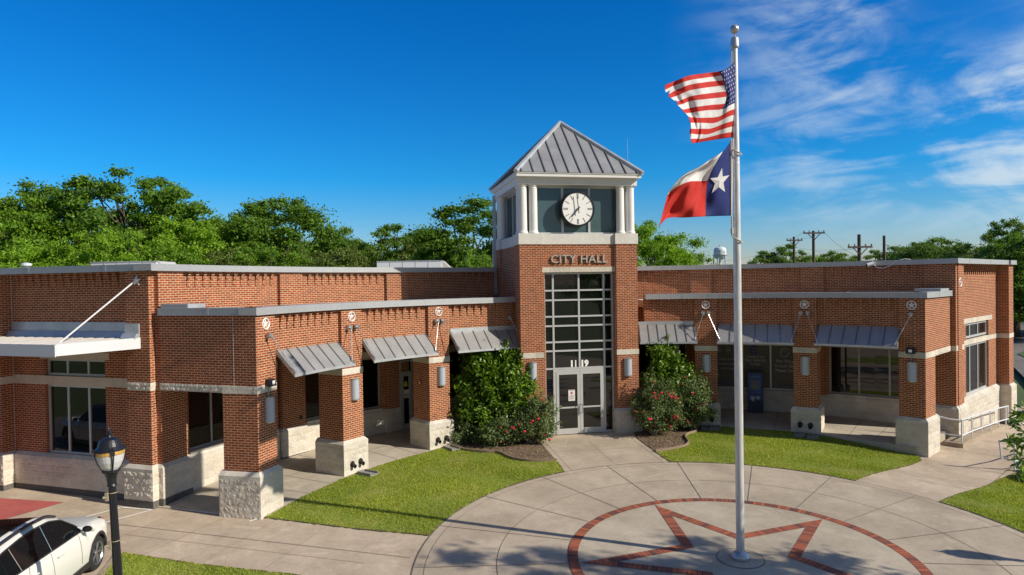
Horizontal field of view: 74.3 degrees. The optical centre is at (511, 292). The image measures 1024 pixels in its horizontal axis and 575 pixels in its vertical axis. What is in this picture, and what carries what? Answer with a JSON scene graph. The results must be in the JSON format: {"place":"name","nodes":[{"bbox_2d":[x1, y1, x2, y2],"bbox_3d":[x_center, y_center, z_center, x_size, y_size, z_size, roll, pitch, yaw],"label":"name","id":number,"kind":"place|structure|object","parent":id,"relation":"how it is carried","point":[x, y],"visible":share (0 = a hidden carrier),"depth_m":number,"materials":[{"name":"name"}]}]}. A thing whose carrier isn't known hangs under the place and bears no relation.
{"place":"outdoors","nodes":[
{"label":"outdoors","id":0,"kind":"place"},
{"bbox_2d":[101,551,297,574],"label":"lawn","id":1,"kind":"structure","parent":0,"point":[135,567],"depth_m":15.36,"materials":[{"name":"green plant"}]},
{"bbox_2d":[92,427,126,574],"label":"street lamp","id":2,"kind":"object","parent":1,"relation":"on","point":[109,453],"visible":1,"depth_m":12.25,"materials":[{"name":"black metal"}]},
{"bbox_2d":[265,447,562,535],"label":"lawn","id":3,"kind":"structure","parent":0,"point":[410,506],"depth_m":20.01,"materials":[{"name":"green plant"}]},
{"bbox_2d":[0,399,1023,574],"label":"pavement","id":4,"kind":"structure","parent":0,"point":[938,472],"depth_m":17.57,"materials":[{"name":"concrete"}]},
{"bbox_2d":[0,498,61,518],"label":"tactile paving","id":5,"kind":"structure","parent":4,"relation":"on","point":[9,508],"depth_m":19.66,"materials":[{"name":"red concrete"}]},
{"bbox_2d":[0,515,106,574],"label":"parked car","id":6,"kind":"object","parent":4,"relation":"on","point":[48,545],"visible":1,"depth_m":13.71,"materials":[{"name":"white paint"}]},
{"bbox_2d":[447,444,556,461],"bbox_3d":[-0.616,5.765,24.105,4.656,0.232,0.547,0,1,29],"label":"bed edging","id":7,"kind":"object","parent":4,"relation":"on","point":[512,457],"visible":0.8,"depth_m":23.71,"materials":[{"name":"beige concrete"}]},
{"bbox_2d":[458,429,553,458],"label":"bark mulch","id":8,"kind":"object","parent":4,"relation":"on","point":[516,449],"visible":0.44,"depth_m":24.73,"materials":[{"name":"brown wood"}]},
{"bbox_2d":[449,408,476,445],"bbox_3d":[-1.979,5.134,25.822,1.294,1.603,1.327,-1,1,-12],"label":"rose bush","id":9,"kind":"object","parent":8,"relation":"on","point":[460,434],"visible":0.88,"depth_m":25.52,"materials":[{"name":"green plant"}]},
{"bbox_2d":[467,405,519,447],"bbox_3d":[-0.621,5.104,25.311,2.158,1.690,1.553,-1,1,0],"label":"rose bush","id":10,"kind":"object","parent":8,"relation":"on","point":[502,432],"visible":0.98,"depth_m":25.05,"materials":[{"name":"green plant"}]},
{"bbox_2d":[450,339,542,445],"bbox_3d":[-0.719,3.775,26.409,3.662,4.050,2.979,-1,1,-11],"label":"holly bush","id":11,"kind":"object","parent":8,"relation":"on","point":[502,369],"visible":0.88,"depth_m":25.65,"materials":[{"name":"green plant"}]},
{"bbox_2d":[498,391,561,443],"bbox_3d":[0.716,4.787,25.494,2.398,2.151,1.779,-1,1,19],"label":"rose bush","id":12,"kind":"object","parent":8,"relation":"on","point":[531,430],"visible":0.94,"depth_m":25.25,"materials":[{"name":"green plant"}]},
{"bbox_2d":[635,422,700,450],"bbox_3d":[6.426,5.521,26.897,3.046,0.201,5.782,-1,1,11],"label":"bark mulch","id":13,"kind":"object","parent":4,"relation":"on","point":[648,442],"visible":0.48,"depth_m":26.02,"materials":[{"name":"brown wood"}]},
{"bbox_2d":[628,367,689,435],"bbox_3d":[5.670,4.277,26.458,2.283,2.762,2.197,-1,1,-17],"label":"rose bush","id":14,"kind":"object","parent":13,"relation":"on","point":[656,414],"visible":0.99,"depth_m":26.21,"materials":[{"name":"green plant"}]},
{"bbox_2d":[639,334,702,412],"bbox_3d":[6.318,3.641,27.600,2.698,3.925,2.033,-1,1,0],"label":"holly bush","id":15,"kind":"object","parent":13,"relation":"on","point":[665,361],"visible":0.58,"depth_m":27.25,"materials":[{"name":"green plant"}]},
{"bbox_2d":[675,368,720,430],"bbox_3d":[7.286,4.285,27.036,1.876,2.623,1.797,-1,1,-27],"label":"rose bush","id":16,"kind":"object","parent":13,"relation":"on","point":[697,400],"visible":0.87,"depth_m":26.85,"materials":[{"name":"green plant"}]},
{"bbox_2d":[655,430,697,451],"bbox_3d":[6.419,5.597,25.353,0.631,0.246,3.474,0,1,37],"label":"bed edging","id":17,"kind":"object","parent":4,"relation":"on","point":[675,447],"visible":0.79,"depth_m":24.55,"materials":[{"name":"beige concrete"}]},
{"bbox_2d":[944,423,1007,447],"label":"ramp kerb","id":18,"kind":"structure","parent":4,"relation":"on","point":[968,439],"depth_m":26.63,"materials":[{"name":"concrete"}]},
{"bbox_2d":[937,406,1008,441],"bbox_3d":[19.404,5.109,27.808,8.456,2.199,1.336,-1,1,-34],"label":"handrail","id":19,"kind":"object","parent":18,"relation":"on","point":[998,421],"visible":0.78,"depth_m":27.24,"materials":[{"name":"silver metal"}]},
{"bbox_2d":[999,400,1023,483],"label":"magnolia tree","id":20,"kind":"object","parent":4,"relation":"on","point":[1017,441],"visible":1,"depth_m":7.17,"materials":[{"name":"green plant"}]},
{"bbox_2d":[0,0,1023,265],"label":"sky","id":21,"kind":"structure","parent":0,"point":[902,121],"materials":[{"name":"blue"}]},
{"bbox_2d":[157,407,946,515],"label":"porch floor","id":22,"kind":"structure","parent":0,"point":[206,497],"depth_m":24.93,"materials":[{"name":"concrete"}]},
{"bbox_2d":[747,371,762,412],"bbox_3d":[10.831,4.447,30.092,0.664,1.870,0.577,-1,1,21],"label":"payment kiosk","id":23,"kind":"object","parent":22,"relation":"on","point":[755,389],"visible":1,"depth_m":29.93,"materials":[{"name":"blue metal"}]},
{"bbox_2d":[541,435,668,471],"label":"entry walk","id":24,"kind":"structure","parent":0,"point":[573,457],"depth_m":24.30,"materials":[{"name":"concrete"}]},
{"bbox_2d":[412,462,1023,574],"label":"plaza","id":25,"kind":"structure","parent":0,"point":[470,550],"depth_m":18.09,"materials":[{"name":"concrete"}]},
{"bbox_2d":[119,438,1023,574],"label":"pavement joints","id":26,"kind":"object","parent":25,"relation":"on","point":[655,499],"visible":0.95,"depth_m":18.04,"materials":[{"name":"brown"}]},
{"bbox_2d":[578,501,921,574],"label":"plaza inlay field","id":27,"kind":"structure","parent":25,"relation":"on","point":[830,544],"depth_m":16.23,"materials":[{"name":"beige concrete"}]},
{"bbox_2d":[717,549,763,567],"bbox_3d":[5.222,6.068,15.449,1.040,0.031,1.040,-1,1,0],"label":"flagpole footing","id":28,"kind":"object","parent":27,"relation":"on","point":[754,561],"visible":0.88,"depth_m":15.35,"materials":[{"name":"concrete"}]},
{"bbox_2d":[730,25,749,561],"bbox_3d":[5.125,0.010,15.361,0.410,12.130,0.410,-1,1,0],"label":"flagpole","id":29,"kind":"object","parent":28,"relation":"on","point":[740,553],"visible":0.99,"depth_m":15.30,"materials":[{"name":"metal"}]},
{"bbox_2d":[659,139,733,225],"bbox_3d":[4.072,-2.442,14.793,2.128,2.025,0.503,-1,1,-27],"label":"lone star flag","id":30,"kind":"object","parent":29,"relation":"attached to","point":[702,190],"visible":1,"depth_m":14.96,"materials":[{"name":"fabric"}]},
{"bbox_2d":[665,63,734,142],"bbox_3d":[4.215,-4.172,14.767,2.027,1.999,0.419,-1,1,-30],"label":"striped flag","id":31,"kind":"object","parent":29,"relation":"attached to","point":[705,102],"visible":1,"depth_m":14.82,"materials":[{"name":"fabric"}]},
{"bbox_2d":[568,498,932,574],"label":"brick star inlay","id":32,"kind":"object","parent":25,"relation":"on","point":[801,543],"visible":0.98,"depth_m":16.47,"materials":[{"name":"brick"}]},
{"bbox_2d":[497,309,1023,405],"bbox_3d":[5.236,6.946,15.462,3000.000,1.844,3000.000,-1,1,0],"label":"ground","id":33,"kind":"structure","parent":0,"point":[1018,379],"depth_m":44.94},
{"bbox_2d":[0,239,63,267],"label":"tree","id":34,"kind":"object","parent":33,"relation":"on","point":[19,254],"visible":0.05,"depth_m":45.57,"materials":[{"name":"green plant"}]},
{"bbox_2d":[0,207,71,266],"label":"tree","id":35,"kind":"object","parent":33,"relation":"on","point":[14,227],"visible":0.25,"depth_m":52.24,"materials":[{"name":"green plant"}]},
{"bbox_2d":[0,193,92,264],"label":"tree","id":36,"kind":"object","parent":33,"relation":"on","point":[35,218],"visible":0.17,"depth_m":55.39,"materials":[{"name":"green plant"}]},
{"bbox_2d":[7,236,121,267],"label":"tree","id":37,"kind":"object","parent":33,"relation":"on","point":[56,245],"visible":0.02,"depth_m":46.30,"materials":[{"name":"green plant"}]},
{"bbox_2d":[0,177,136,251],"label":"tree","id":38,"kind":"object","parent":33,"relation":"on","point":[29,185],"visible":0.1,"depth_m":58.27,"materials":[{"name":"green plant"}]},
{"bbox_2d":[51,225,180,265],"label":"tree","id":39,"kind":"object","parent":33,"relation":"on","point":[108,242],"visible":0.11,"depth_m":46.52,"materials":[{"name":"green plant"}]},
{"bbox_2d":[22,163,219,263],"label":"tree","id":40,"kind":"object","parent":33,"relation":"on","point":[82,191],"visible":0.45,"depth_m":56.27,"materials":[{"name":"green plant"}]},
{"bbox_2d":[109,244,209,264],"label":"tree","id":41,"kind":"object","parent":33,"relation":"on","point":[184,256],"visible":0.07,"depth_m":48.32,"materials":[{"name":"green plant"}]},
{"bbox_2d":[99,181,228,261],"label":"tree","id":42,"kind":"object","parent":33,"relation":"on","point":[153,219],"visible":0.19,"depth_m":59.43,"materials":[{"name":"green plant"}]},
{"bbox_2d":[126,216,238,265],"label":"tree","id":43,"kind":"object","parent":33,"relation":"on","point":[201,235],"visible":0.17,"depth_m":54.27,"materials":[{"name":"green plant"}]},
{"bbox_2d":[183,247,259,265],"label":"tree","id":44,"kind":"object","parent":33,"relation":"on","point":[224,259],"visible":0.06,"depth_m":50.09,"materials":[{"name":"green plant"}]},
{"bbox_2d":[202,204,304,264],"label":"tree","id":45,"kind":"object","parent":33,"relation":"on","point":[253,210],"visible":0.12,"depth_m":62.73,"materials":[{"name":"green plant"}]},
{"bbox_2d":[229,242,319,266],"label":"tree","id":46,"kind":"object","parent":33,"relation":"on","point":[266,257],"visible":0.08,"depth_m":50.95,"materials":[{"name":"green plant"}]},
{"bbox_2d":[213,193,364,266],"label":"tree","id":47,"kind":"object","parent":33,"relation":"on","point":[297,212],"visible":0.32,"depth_m":62.46,"materials":[{"name":"green plant"}]},
{"bbox_2d":[282,246,342,266],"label":"tree","id":48,"kind":"object","parent":33,"relation":"on","point":[320,260],"visible":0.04,"depth_m":52.62,"materials":[{"name":"green plant"}]},
{"bbox_2d":[310,223,364,265],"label":"tree","id":49,"kind":"object","parent":33,"relation":"on","point":[346,229],"visible":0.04,"depth_m":77.02,"materials":[{"name":"green plant"}]},
{"bbox_2d":[312,243,376,266],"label":"tree","id":50,"kind":"object","parent":33,"relation":"on","point":[352,257],"visible":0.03,"depth_m":54.47,"materials":[{"name":"green plant"}]},
{"bbox_2d":[350,223,438,265],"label":"tree","id":51,"kind":"object","parent":33,"relation":"on","point":[385,242],"visible":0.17,"depth_m":64.86,"materials":[{"name":"green plant"}]},
{"bbox_2d":[380,235,430,260],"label":"tree","id":52,"kind":"object","parent":33,"relation":"on","point":[392,256],"visible":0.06,"depth_m":63.58,"materials":[{"name":"green plant"}]},
{"bbox_2d":[396,230,452,260],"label":"tree","id":53,"kind":"object","parent":33,"relation":"on","point":[407,247],"visible":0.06,"depth_m":63.27,"materials":[{"name":"green plant"}]},
{"bbox_2d":[400,193,496,266],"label":"tree","id":54,"kind":"object","parent":33,"relation":"on","point":[443,244],"visible":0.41,"depth_m":52.89,"materials":[{"name":"green plant"}]},
{"bbox_2d":[450,250,492,266],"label":"tree","id":55,"kind":"object","parent":33,"relation":"on","point":[469,261],"visible":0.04,"depth_m":48.10,"materials":[{"name":"green plant"}]},
{"bbox_2d":[0,121,1016,519],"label":"city hall","id":56,"kind":"structure","parent":33,"relation":"on","point":[176,403],"depth_m":25.62,"materials":[{"name":"brick"}]},
{"bbox_2d":[0,275,140,356],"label":"entrance canopy","id":57,"kind":"object","parent":56,"relation":"attached to","point":[41,339],"visible":0.98,"depth_m":19.33,"materials":[{"name":"beige metal"}]},
{"bbox_2d":[48,359,104,376],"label":"window","id":58,"kind":"structure","parent":56,"relation":"in","point":[71,367],"depth_m":20.80,"materials":[{"name":"glass"}]},
{"bbox_2d":[48,384,106,454],"bbox_3d":[-13.314,3.912,20.819,2.450,2.140,0.070,-1,1,18],"label":"window","id":59,"kind":"structure","parent":56,"relation":"in","point":[77,414],"depth_m":20.85,"materials":[{"name":"glass"}]},
{"bbox_2d":[90,261,175,264],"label":"roof unit","id":60,"kind":"structure","parent":56,"relation":"on","point":[128,262],"depth_m":29.84,"materials":[{"name":"grey metal"}]},
{"bbox_2d":[188,391,223,449],"bbox_3d":[-9.426,3.796,22.136,0.146,2.070,3.145,-1,1,24],"label":"window","id":61,"kind":"structure","parent":56,"relation":"in","point":[205,408],"depth_m":21.45,"materials":[{"name":"black glass"}]},
{"bbox_2d":[265,396,274,422],"bbox_3d":[-6.721,3.260,18.872,0.165,0.710,0.330,-1,1,16],"label":"wall light","id":62,"kind":"object","parent":56,"relation":"attached to","point":[269,409],"visible":1,"depth_m":18.77,"materials":[{"name":"glass"}]},
{"bbox_2d":[265,325,355,376],"bbox_3d":[-5.989,1.735,20.430,0.761,1.280,3.696,-1,1,24],"label":"awning","id":63,"kind":"object","parent":56,"relation":"attached to","point":[302,361],"visible":1,"depth_m":20.47,"materials":[{"name":"metal"}]},
{"bbox_2d":[305,358,379,420],"bbox_3d":[-6.632,3.689,26.390,0.161,2.070,3.484,0,1,42],"label":"window","id":64,"kind":"structure","parent":56,"relation":"in","point":[371,375],"depth_m":27.18,"materials":[{"name":"black glass"}]},
{"bbox_2d":[351,378,359,399],"bbox_3d":[-5.152,3.184,22.342,0.165,0.710,0.330,0,1,33],"label":"wall light","id":65,"kind":"object","parent":56,"relation":"attached to","point":[354,388],"visible":1,"depth_m":22.24,"materials":[{"name":"glass"}]},
{"bbox_2d":[353,319,439,362],"bbox_3d":[-3.919,1.655,23.663,0.767,1.280,3.696,0,1,42],"label":"awning","id":66,"kind":"object","parent":56,"relation":"attached to","point":[383,349],"visible":1,"depth_m":23.65,"materials":[{"name":"metal"}]},
{"bbox_2d":[401,373,411,428],"bbox_3d":[-4.367,4.509,28.095,0.468,2.310,0.157,-2,1,-38],"label":"door","id":67,"kind":"structure","parent":56,"relation":"in","point":[406,402],"depth_m":28.14,"materials":[{"name":"glass"}]},
{"bbox_2d":[376,260,449,266],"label":"roof unit","id":68,"kind":"structure","parent":56,"relation":"on","point":[433,263],"depth_m":37.34,"materials":[{"name":"grey metal"}]},
{"bbox_2d":[437,366,445,385],"bbox_3d":[-2.595,3.102,25.192,0.330,0.710,0.165,-2,1,-39],"label":"wall light","id":69,"kind":"object","parent":56,"relation":"attached to","point":[441,376],"visible":1,"depth_m":25.11,"materials":[{"name":"metal"}]},
{"bbox_2d":[449,351,481,397],"bbox_3d":[-2.638,3.579,29.587,3.428,2.070,0.159,-1,1,-30],"label":"window","id":70,"kind":"structure","parent":56,"relation":"in","point":[454,369],"depth_m":29.70,"materials":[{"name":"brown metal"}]},
{"bbox_2d":[440,315,518,352],"bbox_3d":[-1.126,1.576,26.004,3.484,1.280,0.777,-1,1,-30],"label":"awning","id":71,"kind":"object","parent":56,"relation":"attached to","point":[477,339],"visible":0.88,"depth_m":26.09,"materials":[{"name":"metal"}]},
{"bbox_2d":[556,371,580,434],"bbox_3d":[2.247,4.364,26.776,0.975,2.485,0.156,-1,1,-12],"label":"door","id":72,"kind":"structure","parent":56,"relation":"in","point":[569,414],"depth_m":26.82,"materials":[{"name":"metal"}]},
{"bbox_2d":[559,191,594,226],"bbox_3d":[2.562,-3.299,26.688,1.400,1.400,0.445,-1,1,-12],"label":"clock","id":73,"kind":"object","parent":56,"relation":"attached to","point":[576,208],"visible":1,"depth_m":26.56,"materials":[{"name":"white"}]},
{"bbox_2d":[551,255,607,262],"bbox_3d":[2.650,-1.333,26.588,2.321,0.327,0.050,-1,1,-12],"label":"wall lettering","id":74,"kind":"object","parent":56,"relation":"attached to","point":[591,257],"depth_m":26.59,"materials":[{"name":"silver metal"}]},
{"bbox_2d":[580,370,603,432],"bbox_3d":[3.200,4.346,26.982,0.955,2.485,0.156,-1,1,-12],"label":"door","id":75,"kind":"structure","parent":56,"relation":"in","point":[591,381],"depth_m":27.03,"materials":[{"name":"metal"}]},
{"bbox_2d":[624,358,631,375],"bbox_3d":[4.647,2.961,26.922,0.330,0.710,0.165,-1,1,-12],"label":"wall light","id":76,"kind":"object","parent":56,"relation":"attached to","point":[627,366],"visible":1,"depth_m":26.86,"materials":[{"name":"metal"}]},
{"bbox_2d":[638,344,685,386],"bbox_3d":[7.019,3.395,31.631,2.240,2.070,0.108,-1,1,6],"label":"window","id":77,"kind":"structure","parent":56,"relation":"in","point":[643,365],"depth_m":31.70,"materials":[{"name":"black glass"}]},
{"bbox_2d":[638,311,704,343],"bbox_3d":[6.560,1.428,27.770,2.661,1.280,0.738,-1,1,5],"label":"awning","id":78,"kind":"object","parent":56,"relation":"attached to","point":[678,332],"visible":1,"depth_m":27.82,"materials":[{"name":"metal"}]},
{"bbox_2d":[702,354,710,371],"bbox_3d":[7.977,2.896,27.740,0.330,0.710,0.165,-1,1,12],"label":"wall light","id":79,"kind":"object","parent":56,"relation":"attached to","point":[706,363],"visible":0.95,"depth_m":27.69,"materials":[{"name":"glass"}]},
{"bbox_2d":[707,311,801,344],"bbox_3d":[9.656,1.389,27.024,3.608,1.280,0.767,-1,1,21],"label":"awning","id":80,"kind":"object","parent":56,"relation":"attached to","point":[779,334],"visible":0.97,"depth_m":26.95,"materials":[{"name":"metal"}]},
{"bbox_2d":[717,344,793,390],"bbox_3d":[11.083,3.344,30.634,3.569,2.070,0.166,-1,1,21],"label":"window","id":81,"kind":"structure","parent":56,"relation":"in","point":[772,378],"depth_m":30.57,"materials":[{"name":"glass"}]},
{"bbox_2d":[800,356,809,374],"bbox_3d":[11.448,2.859,26.427,0.330,0.710,0.165,0,1,29],"label":"wall light","id":82,"kind":"object","parent":56,"relation":"attached to","point":[805,365],"visible":1,"depth_m":26.37,"materials":[{"name":"metal"}]},
{"bbox_2d":[806,311,912,348],"bbox_3d":[12.876,1.364,25.223,3.608,1.280,0.763,0,1,38],"label":"awning","id":83,"kind":"object","parent":56,"relation":"attached to","point":[871,336],"visible":1,"depth_m":25.22,"materials":[{"name":"metal"}]},
{"bbox_2d":[829,346,898,397],"bbox_3d":[15.188,3.312,28.348,3.456,2.070,0.160,0,1,37],"label":"window","id":84,"kind":"structure","parent":56,"relation":"in","point":[865,371],"depth_m":28.60,"materials":[{"name":"black glass"}]},
{"bbox_2d":[907,362,916,381],"bbox_3d":[14.313,2.845,24.224,0.165,0.710,0.330,-2,1,-44],"label":"wall light","id":85,"kind":"object","parent":56,"relation":"attached to","point":[911,371],"visible":1,"depth_m":24.14,"materials":[{"name":"metal"}]},
{"bbox_2d":[966,320,985,337],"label":"window","id":86,"kind":"structure","parent":56,"relation":"in","point":[978,328],"depth_m":29.68,"materials":[{"name":"metal"}]},
{"bbox_2d":[966,341,986,394],"bbox_3d":[20.251,3.248,29.589,3.500,2.140,0.070,-2,1,-42],"label":"window","id":87,"kind":"structure","parent":56,"relation":"in","point":[976,360],"depth_m":29.77,"materials":[{"name":"glass"}]},
{"bbox_2d":[634,220,709,265],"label":"tree","id":88,"kind":"object","parent":33,"relation":"on","point":[657,248],"visible":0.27,"depth_m":59.21,"materials":[{"name":"green plant"}]},
{"bbox_2d":[657,246,720,264],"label":"tree","id":89,"kind":"object","parent":33,"relation":"on","point":[700,257],"visible":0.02,"depth_m":69.65,"materials":[{"name":"green plant"}]},
{"bbox_2d":[712,245,727,264],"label":"water tower","id":90,"kind":"structure","parent":33,"relation":"on","point":[720,254],"depth_m":273.25,"materials":[{"name":"white metal"}]},
{"bbox_2d":[746,250,778,263],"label":"tree","id":91,"kind":"object","parent":33,"relation":"on","point":[761,258],"visible":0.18,"depth_m":118.75,"materials":[{"name":"green plant"}]},
{"bbox_2d":[764,242,816,263],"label":"tree","id":92,"kind":"object","parent":33,"relation":"on","point":[783,258],"visible":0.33,"depth_m":118.80,"materials":[{"name":"green plant"}]},
{"bbox_2d":[803,230,824,261],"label":"utility pole","id":93,"kind":"object","parent":33,"relation":"on","point":[813,233],"visible":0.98,"depth_m":73.16,"materials":[{"name":"wood"}]},
{"bbox_2d":[816,250,856,261],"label":"tree","id":94,"kind":"object","parent":33,"relation":"on","point":[839,257],"visible":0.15,"depth_m":130.91,"materials":[{"name":"green plant"}]},
{"bbox_2d":[848,234,872,260],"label":"utility pole","id":95,"kind":"object","parent":33,"relation":"on","point":[858,251],"visible":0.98,"depth_m":61.16,"materials":[{"name":"wood"}]},
{"bbox_2d":[861,249,897,260],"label":"tree","id":96,"kind":"object","parent":33,"relation":"on","point":[867,257],"visible":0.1,"depth_m":113.75,"materials":[{"name":"green plant"}]},
{"bbox_2d":[872,244,933,259],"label":"tree","id":97,"kind":"object","parent":33,"relation":"on","point":[899,248],"visible":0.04,"depth_m":111.51,"materials":[{"name":"green plant"}]},
{"bbox_2d":[881,236,971,259],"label":"tree","id":98,"kind":"object","parent":33,"relation":"on","point":[920,249],"visible":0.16,"depth_m":101.86,"materials":[{"name":"green plant"}]},
{"bbox_2d":[927,241,983,258],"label":"tree","id":99,"kind":"object","parent":33,"relation":"on","point":[965,248],"visible":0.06,"depth_m":95.29,"materials":[{"name":"green plant"}]},
{"bbox_2d":[966,231,1023,336],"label":"tree","id":100,"kind":"object","parent":33,"relation":"on","point":[995,246],"visible":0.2,"depth_m":75.74,"materials":[{"name":"green plant"}]},
{"bbox_2d":[970,234,1023,325],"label":"tree","id":101,"kind":"object","parent":33,"relation":"on","point":[1018,284],"visible":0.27,"depth_m":73.40,"materials":[{"name":"green plant"}]},
{"bbox_2d":[972,216,1023,268],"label":"tree","id":102,"kind":"object","parent":33,"relation":"on","point":[990,234],"visible":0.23,"depth_m":89.77,"materials":[{"name":"green plant"}]},
{"bbox_2d":[658,426,920,480],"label":"lawn","id":103,"kind":"structure","parent":0,"point":[796,456],"depth_m":23.72,"materials":[{"name":"green plant"}]},
{"bbox_2d":[940,472,1023,531],"bbox_3d":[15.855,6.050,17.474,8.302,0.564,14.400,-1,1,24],"label":"lawn","id":104,"kind":"structure","parent":0,"point":[990,505],"depth_m":18.75,"materials":[{"name":"green plant"}]},
{"bbox_2d":[1013,323,1023,376],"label":"road","id":105,"kind":"structure","parent":0,"point":[1018,344],"depth_m":62.56,"materials":[{"name":"grey asphalt"}]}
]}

